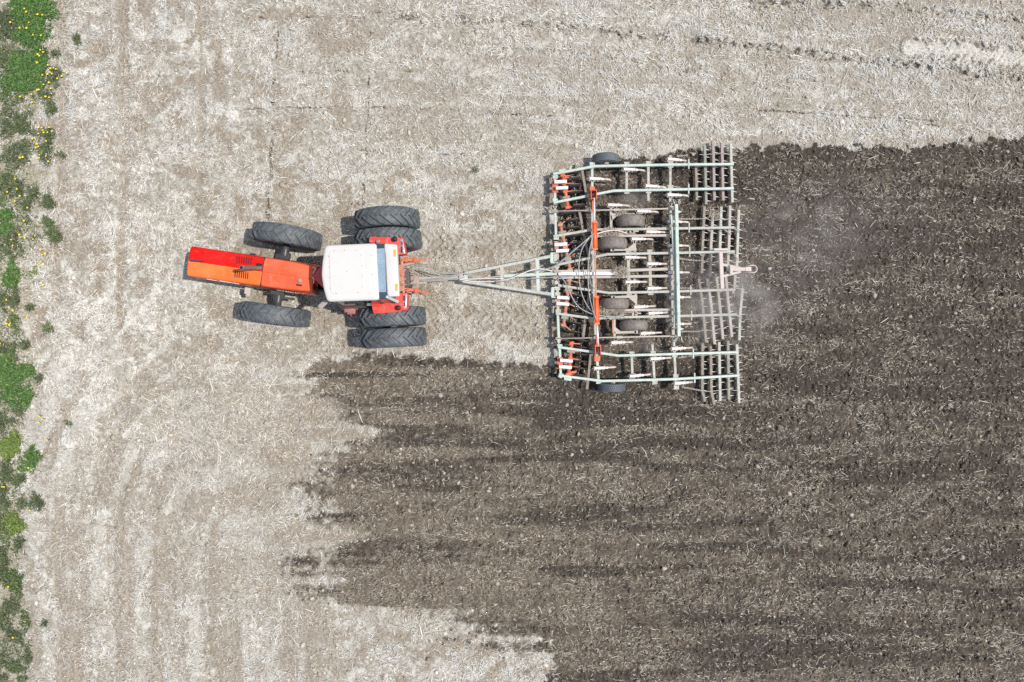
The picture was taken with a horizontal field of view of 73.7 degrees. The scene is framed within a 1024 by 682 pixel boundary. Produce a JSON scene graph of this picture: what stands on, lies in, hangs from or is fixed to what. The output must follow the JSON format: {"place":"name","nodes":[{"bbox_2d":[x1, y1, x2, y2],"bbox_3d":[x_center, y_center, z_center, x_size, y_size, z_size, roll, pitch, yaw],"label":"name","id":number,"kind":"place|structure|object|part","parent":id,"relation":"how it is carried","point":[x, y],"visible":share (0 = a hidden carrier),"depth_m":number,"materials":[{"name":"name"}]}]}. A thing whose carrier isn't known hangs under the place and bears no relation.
{"place":"outdoors","nodes":[
{"label":"outdoors","id":0,"kind":"place"},
{"bbox_2d":[0,0,1023,681],"bbox_3d":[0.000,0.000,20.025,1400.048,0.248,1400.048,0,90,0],"label":"ground","id":1,"kind":"structure","parent":0,"point":[364,80],"depth_m":20.00,"materials":[{"name":"soil"}]},
{"bbox_2d":[12,536,24,552],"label":"weed tuft","id":2,"kind":"object","parent":1,"relation":"on","point":[18,545],"visible":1,"depth_m":19.91,"materials":[{"name":"green plant"}]},
{"bbox_2d":[13,404,24,417],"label":"weed tuft","id":3,"kind":"object","parent":1,"relation":"on","point":[18,413],"visible":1,"depth_m":19.91,"materials":[{"name":"green plant"}]},
{"bbox_2d":[10,473,28,488],"bbox_3d":[-14.367,4.092,19.907,0.553,0.165,0.585,0,90,0],"label":"weed tuft","id":4,"kind":"object","parent":1,"relation":"on","point":[19,479],"visible":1,"depth_m":19.90,"materials":[{"name":"green plant"}]},
{"bbox_2d":[17,336,31,350],"bbox_3d":[-14.258,0.097,19.907,0.451,0.158,0.470,-27,90,0],"label":"weed tuft","id":5,"kind":"object","parent":1,"relation":"on","point":[22,345],"visible":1,"depth_m":19.91,"materials":[{"name":"green plant"}]},
{"bbox_2d":[23,303,36,310],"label":"weed tuft","id":6,"kind":"object","parent":1,"relation":"on","point":[28,307],"visible":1,"depth_m":19.89,"materials":[{"name":"green plant"}]},
{"bbox_2d":[0,0,64,681],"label":"grass","id":7,"kind":"structure","parent":1,"relation":"on","point":[18,66],"depth_m":19.93,"materials":[{"name":"green plant"}]},
{"bbox_2d":[24,184,42,200],"bbox_3d":[-13.932,-4.298,19.915,0.494,0.174,0.553,-36,90,0],"label":"weed tuft","id":8,"kind":"object","parent":1,"relation":"on","point":[33,194],"visible":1,"depth_m":19.91,"materials":[{"name":"green plant"}]},
{"bbox_2d":[26,490,45,512],"bbox_3d":[-13.843,4.703,19.902,0.623,0.175,0.661,17,90,0],"label":"weed tuft","id":9,"kind":"object","parent":1,"relation":"on","point":[38,503],"visible":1,"depth_m":19.90,"materials":[{"name":"green plant"}]},
{"bbox_2d":[32,372,43,384],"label":"weed tuft","id":10,"kind":"object","parent":1,"relation":"on","point":[37,379],"visible":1,"depth_m":19.91,"materials":[{"name":"green plant"}]},
{"bbox_2d":[39,618,47,628],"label":"weed tuft","id":11,"kind":"object","parent":1,"relation":"on","point":[44,622],"visible":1,"depth_m":19.94,"materials":[{"name":"green plant"}]},
{"bbox_2d":[37,191,57,209],"bbox_3d":[-13.553,-4.132,19.912,0.655,0.210,0.661,0,90,0],"label":"weed tuft","id":12,"kind":"object","parent":1,"relation":"on","point":[47,202],"visible":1,"depth_m":19.91,"materials":[{"name":"green plant"}]},
{"bbox_2d":[40,214,54,229],"bbox_3d":[-13.563,-3.443,19.927,0.525,0.182,0.516,8,90,0],"label":"weed tuft","id":13,"kind":"object","parent":1,"relation":"on","point":[47,222],"visible":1,"depth_m":19.91,"materials":[{"name":"green plant"}]},
{"bbox_2d":[41,323,53,335],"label":"weed tuft","id":14,"kind":"object","parent":1,"relation":"on","point":[48,328],"visible":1,"depth_m":19.91,"materials":[{"name":"green plant"}]},
{"bbox_2d":[44,101,59,116],"bbox_3d":[-13.487,-6.788,19.918,0.518,0.175,0.585,-7,90,0],"label":"weed tuft","id":15,"kind":"object","parent":1,"relation":"on","point":[51,107],"visible":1,"depth_m":19.92,"materials":[{"name":"green plant"}]},
{"bbox_2d":[43,220,62,247],"bbox_3d":[-13.368,-3.089,19.929,0.631,0.179,0.776,-27,90,0],"label":"weed tuft","id":16,"kind":"object","parent":1,"relation":"on","point":[55,235],"visible":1,"depth_m":19.93,"materials":[{"name":"green plant"}]},
{"bbox_2d":[49,47,62,59],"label":"weed tuft","id":17,"kind":"object","parent":1,"relation":"on","point":[55,53],"visible":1,"depth_m":19.93,"materials":[{"name":"green plant"}]},
{"bbox_2d":[58,150,66,158],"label":"weed tuft","id":18,"kind":"object","parent":1,"relation":"on","point":[61,154],"visible":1,"depth_m":19.96,"materials":[{"name":"green plant"}]},
{"bbox_2d":[62,419,71,427],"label":"weed tuft","id":19,"kind":"object","parent":1,"relation":"on","point":[66,423],"visible":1,"depth_m":19.93,"materials":[{"name":"green plant"}]},
{"bbox_2d":[70,31,81,44],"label":"weed tuft","id":20,"kind":"object","parent":1,"relation":"on","point":[76,38],"visible":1,"depth_m":19.90,"materials":[{"name":"green plant"}]},
{"bbox_2d":[98,158,112,167],"bbox_3d":[-11.893,-5.216,20.000,0.448,0.070,0.304,0,90,0],"label":"stone","id":21,"kind":"object","parent":1,"relation":"on","point":[107,162],"visible":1,"depth_m":19.98,"materials":[{"name":"beige stone"}]},
{"bbox_2d":[187,205,428,348],"bbox_3d":[-5.566,-1.730,18.490,6.479,3.020,3.889,0,90,0],"label":"tractor","id":22,"kind":"object","parent":1,"relation":"on","point":[370,272],"visible":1,"depth_m":18.32,"materials":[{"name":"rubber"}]},
{"bbox_3d":[-3.259,-1.765,17.098,0.198,0.085,1.099,-2,90,0],"label":"rear window","id":23,"kind":"part","parent":22,"relation":"part of","materials":[{"name":"blue glass"}]},
{"bbox_3d":[-3.247,-1.747,17.100,0.237,0.080,1.378,-3,90,0],"label":"window end","id":24,"kind":"part","parent":22,"relation":"part of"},
{"bbox_2d":[0,0,1023,681],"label":"straw litter","id":25,"kind":"object","parent":1,"relation":"on","point":[526,178],"visible":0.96,"depth_m":19.97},
{"bbox_2d":[0,0,1023,681],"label":"crust crumbs","id":26,"kind":"object","parent":1,"relation":"on","point":[276,332],"visible":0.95,"depth_m":19.99,"materials":[{"name":"soil"}]},
{"bbox_2d":[412,141,757,404],"bbox_3d":[1.983,-1.971,19.593,9.925,1.014,7.652,0,90,0],"label":"field cultivator","id":27,"kind":"object","parent":1,"relation":"on","point":[632,223],"visible":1,"depth_m":19.51,"materials":[{"name":"grey paint"}]},
{"bbox_2d":[599,303,614,318],"bbox_3d":[2.622,-0.838,19.468,0.632,0.244,0.486,0,90,0],"label":"straw wad","id":28,"kind":"object","parent":27,"relation":"on","point":[605,312],"visible":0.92,"depth_m":19.44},
{"bbox_2d":[597,224,619,238],"bbox_3d":[2.790,-3.067,19.509,0.731,0.320,0.520,0,90,0],"label":"straw wad","id":29,"kind":"object","parent":27,"relation":"on","point":[605,233],"visible":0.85,"depth_m":19.41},
{"bbox_2d":[612,309,627,318],"bbox_3d":[3.055,-0.807,19.492,0.593,0.269,0.383,0,90,0],"label":"straw wad","id":30,"kind":"object","parent":27,"relation":"on","point":[621,310],"visible":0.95,"depth_m":19.46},
{"bbox_2d":[610,264,630,280],"bbox_3d":[3.063,-1.955,19.432,0.640,0.283,0.500,0,90,0],"label":"straw wad","id":31,"kind":"object","parent":27,"relation":"on","point":[621,272],"visible":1,"depth_m":19.38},
{"bbox_2d":[615,208,630,216],"bbox_3d":[3.141,-3.662,19.507,0.449,0.248,0.358,32,90,0],"label":"straw wad","id":32,"kind":"object","parent":27,"relation":"on","point":[621,212],"visible":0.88,"depth_m":19.46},
{"bbox_2d":[704,208,720,220],"bbox_3d":[5.833,-3.676,19.765,0.527,0.232,0.461,0,90,0],"label":"straw wad","id":33,"kind":"object","parent":27,"relation":"on","point":[713,212],"visible":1,"depth_m":19.75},
{"bbox_2d":[215,132,1023,681],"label":"soil crumbs","id":34,"kind":"object","parent":1,"relation":"on","point":[645,498],"visible":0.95,"depth_m":19.97,"materials":[{"name":"brown soil"}]}
]}

